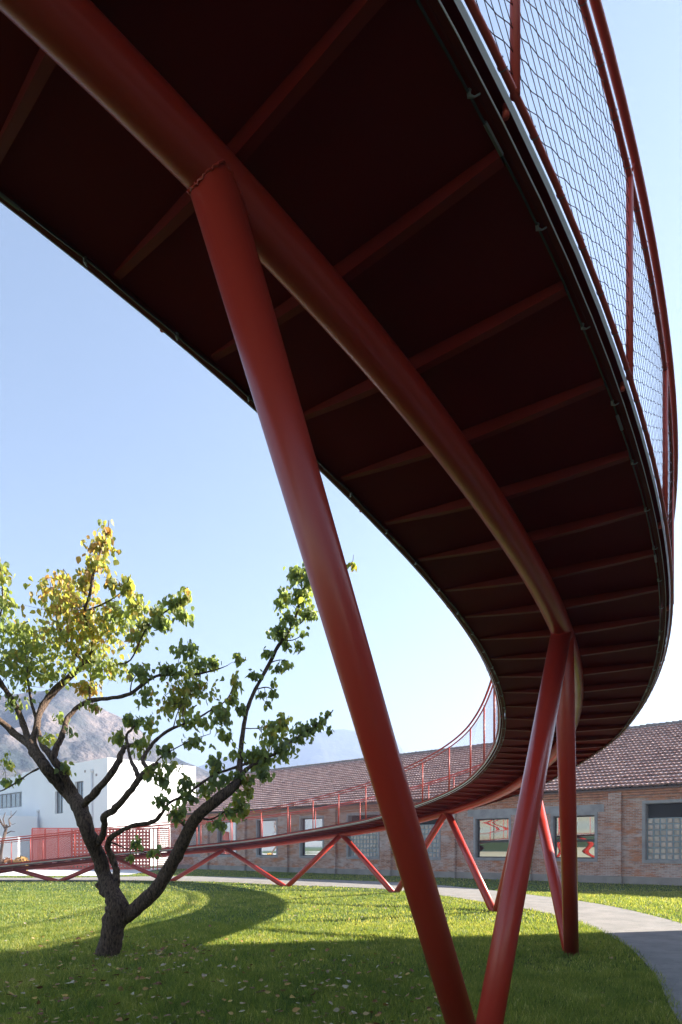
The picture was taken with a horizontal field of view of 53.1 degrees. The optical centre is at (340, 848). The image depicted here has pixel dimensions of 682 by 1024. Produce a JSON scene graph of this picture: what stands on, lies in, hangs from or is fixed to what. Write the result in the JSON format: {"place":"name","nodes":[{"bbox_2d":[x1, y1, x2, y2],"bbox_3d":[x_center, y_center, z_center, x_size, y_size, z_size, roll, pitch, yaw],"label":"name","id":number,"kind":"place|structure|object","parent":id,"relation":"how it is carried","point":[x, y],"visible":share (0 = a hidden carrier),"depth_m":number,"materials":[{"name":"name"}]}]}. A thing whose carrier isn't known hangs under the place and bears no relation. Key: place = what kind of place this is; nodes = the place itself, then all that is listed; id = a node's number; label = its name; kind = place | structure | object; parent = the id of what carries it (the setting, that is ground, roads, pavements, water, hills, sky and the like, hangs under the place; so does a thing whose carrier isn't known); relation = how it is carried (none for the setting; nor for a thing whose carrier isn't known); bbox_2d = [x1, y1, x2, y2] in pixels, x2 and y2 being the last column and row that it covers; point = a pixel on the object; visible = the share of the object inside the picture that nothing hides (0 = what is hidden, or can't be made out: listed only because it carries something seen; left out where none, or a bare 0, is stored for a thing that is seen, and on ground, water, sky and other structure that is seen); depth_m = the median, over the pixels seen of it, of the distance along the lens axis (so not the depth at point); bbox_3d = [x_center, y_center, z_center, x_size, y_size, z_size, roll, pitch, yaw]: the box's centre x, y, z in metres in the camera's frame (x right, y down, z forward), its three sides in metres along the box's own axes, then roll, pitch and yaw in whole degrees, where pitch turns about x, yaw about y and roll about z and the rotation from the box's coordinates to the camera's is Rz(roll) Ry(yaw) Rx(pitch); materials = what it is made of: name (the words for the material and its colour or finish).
{"place":"outdoors","nodes":[
{"label":"outdoors","id":0,"kind":"place"},
{"bbox_2d":[0,775,21,815],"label":"white wing","id":1,"kind":"structure","parent":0,"point":[11,801],"depth_m":78.82,"materials":[{"name":"white paint"}]},
{"bbox_2d":[2,793,10,807],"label":"window","id":2,"kind":"structure","parent":1,"relation":"in","point":[6,798],"depth_m":80.16,"materials":[{"name":"grey"}]},
{"bbox_2d":[11,792,19,807],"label":"window","id":3,"kind":"structure","parent":1,"relation":"in","point":[15,797],"depth_m":78.38,"materials":[{"name":"grey"}]},
{"bbox_2d":[20,792,21,806],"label":"window","id":4,"kind":"structure","parent":1,"relation":"in","point":[20,792],"depth_m":77.35,"materials":[{"name":"grey"}]},
{"bbox_2d":[22,757,195,866],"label":"white building","id":5,"kind":"structure","parent":0,"point":[45,802],"depth_m":65.50,"materials":[{"name":"paint"}]},
{"bbox_2d":[57,792,62,813],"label":"window","id":6,"kind":"structure","parent":5,"relation":"in","point":[59,798],"depth_m":69.07,"materials":[{"name":"black"}]},
{"bbox_2d":[77,781,82,796],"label":"window","id":7,"kind":"structure","parent":5,"relation":"in","point":[79,784],"depth_m":66.05,"materials":[{"name":"black"}]},
{"bbox_2d":[0,687,218,796],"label":"mountain","id":8,"kind":"structure","parent":0,"point":[94,732],"depth_m":298.36,"materials":[{"name":"grey stone"}]},
{"bbox_2d":[199,729,403,782],"bbox_3d":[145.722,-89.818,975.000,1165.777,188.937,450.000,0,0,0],"label":"mountain","id":9,"kind":"structure","parent":0,"point":[338,745],"depth_m":1009.09,"materials":[{"name":"grey stone"}]},
{"bbox_2d":[0,864,681,1023],"bbox_3d":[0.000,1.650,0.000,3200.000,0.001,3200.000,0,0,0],"label":"ground","id":10,"kind":"structure","parent":0,"point":[618,888],"depth_m":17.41,"materials":[{"name":"green plant"}]},
{"bbox_2d":[0,815,36,860],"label":"flat roofed annex","id":11,"kind":"object","parent":10,"relation":"on","point":[22,825],"visible":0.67,"depth_m":69.68,"materials":[{"name":"white paint"}]},
{"bbox_2d":[0,868,160,875],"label":"yard","id":12,"kind":"structure","parent":10,"relation":"on","point":[55,872],"depth_m":47.26,"materials":[{"name":"concrete"}]},
{"bbox_2d":[0,812,15,863],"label":"bare sapling","id":13,"kind":"object","parent":12,"relation":"on","point":[6,826],"visible":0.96,"depth_m":49.29,"materials":[{"name":"brown plant"}]},
{"bbox_2d":[2,857,13,867],"bbox_3d":[-24.390,1.154,49.986,1.288,1.200,1.162,0,0,0],"label":"autumn shrub","id":14,"kind":"object","parent":12,"relation":"on","point":[4,861],"visible":0.28,"depth_m":49.75,"materials":[{"name":"brown plant"}]},
{"bbox_2d":[0,836,19,859],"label":"garden wall","id":15,"kind":"structure","parent":12,"relation":"on","point":[14,847],"depth_m":52.00,"materials":[{"name":"white paint"}]},
{"bbox_2d":[13,856,28,870],"bbox_3d":[-23.423,1.090,50.004,1.282,1.296,1.214,0,0,-18],"label":"autumn shrub","id":16,"kind":"object","parent":12,"relation":"on","point":[18,860],"visible":0.23,"depth_m":49.80,"materials":[{"name":"yellow plant"}]},
{"bbox_2d":[31,828,169,869],"bbox_3d":[-19.012,0.000,54.000,10.915,3.300,0.110,0,0,0],"label":"perforated screen","id":17,"kind":"object","parent":12,"relation":"on","point":[49,849],"visible":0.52,"depth_m":54.00,"materials":[{"name":"red metal"}]},
{"bbox_2d":[0,519,356,957],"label":"apricot tree","id":18,"kind":"object","parent":10,"relation":"on","point":[120,913],"visible":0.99,"depth_m":10.38,"materials":[{"name":"green plant"}]},
{"bbox_2d":[0,894,650,1023],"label":"fallen leaves","id":19,"kind":"object","parent":10,"relation":"on","point":[295,1009],"visible":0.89,"depth_m":7.96,"materials":[{"name":"yellow plant"}]},
{"bbox_2d":[0,0,677,1023],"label":"elevated walkway","id":20,"kind":"structure","parent":10,"relation":"on","point":[334,244],"depth_m":3.75,"materials":[{"name":"paint"}]},
{"bbox_2d":[164,720,681,885],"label":"brick factory hall","id":21,"kind":"structure","parent":10,"relation":"on","point":[629,801],"depth_m":37.47,"materials":[{"name":"brick"}]},
{"bbox_2d":[181,821,199,856],"bbox_3d":[-12.182,-0.810,55.974,2.560,2.940,0.385,0,0,43],"label":"window","id":22,"kind":"structure","parent":21,"relation":"in","point":[193,842],"depth_m":55.73,"materials":[{"name":"grey glass"}]},
{"bbox_2d":[217,820,236,856],"bbox_3d":[-8.691,-0.800,52.754,2.460,2.860,0.385,0,0,43],"label":"window","id":23,"kind":"structure","parent":21,"relation":"in","point":[225,854],"depth_m":52.83,"materials":[{"name":"black"}]},
{"bbox_2d":[256,818,277,857],"bbox_3d":[-5.273,-0.800,49.601,2.360,2.860,0.385,0,0,43],"label":"window","id":24,"kind":"structure","parent":21,"relation":"in","point":[270,852],"depth_m":49.65,"materials":[{"name":"black"}]},
{"bbox_2d":[299,815,323,857],"bbox_3d":[-1.892,-0.800,46.482,2.360,2.860,0.385,0,0,43],"label":"window","id":25,"kind":"structure","parent":21,"relation":"in","point":[311,849],"depth_m":46.65,"materials":[{"name":"black"}]},
{"bbox_2d":[346,812,379,858],"bbox_3d":[1.489,-0.810,43.363,2.760,2.940,0.385,0,0,43],"label":"window","id":26,"kind":"structure","parent":21,"relation":"in","point":[368,844],"depth_m":43.34,"materials":[{"name":"grey glass"}]},
{"bbox_2d":[419,819,440,859],"bbox_3d":[4.811,-0.810,40.299,2.800,2.940,0.385,0,0,43],"label":"window","id":27,"kind":"structure","parent":21,"relation":"in","point":[434,849],"depth_m":39.85,"materials":[{"name":"grey glass"}]},
{"bbox_2d":[468,808,516,860],"bbox_3d":[8.269,-0.755,37.109,2.990,2.770,0.385,0,0,43],"label":"window","id":28,"kind":"structure","parent":21,"relation":"in","point":[491,835],"depth_m":37.17,"materials":[{"name":"black"}]},
{"bbox_2d":[544,804,603,861],"bbox_3d":[11.632,-0.755,34.007,3.100,2.770,0.385,0,0,43],"label":"window","id":29,"kind":"structure","parent":21,"relation":"in","point":[587,822],"depth_m":33.67,"materials":[{"name":"black"}]},
{"bbox_2d":[642,799,681,863],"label":"window","id":30,"kind":"structure","parent":21,"relation":"in","point":[661,819],"depth_m":31.23,"materials":[{"name":"grey glass"}]},
{"bbox_2d":[0,876,681,1021],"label":"path","id":31,"kind":"structure","parent":0,"point":[656,941],"depth_m":15.59,"materials":[{"name":"concrete"}]},
{"bbox_2d":[0,0,681,766],"label":"sky","id":32,"kind":"structure","parent":0,"point":[104,415],"materials":[{"name":"blue"}]}
]}

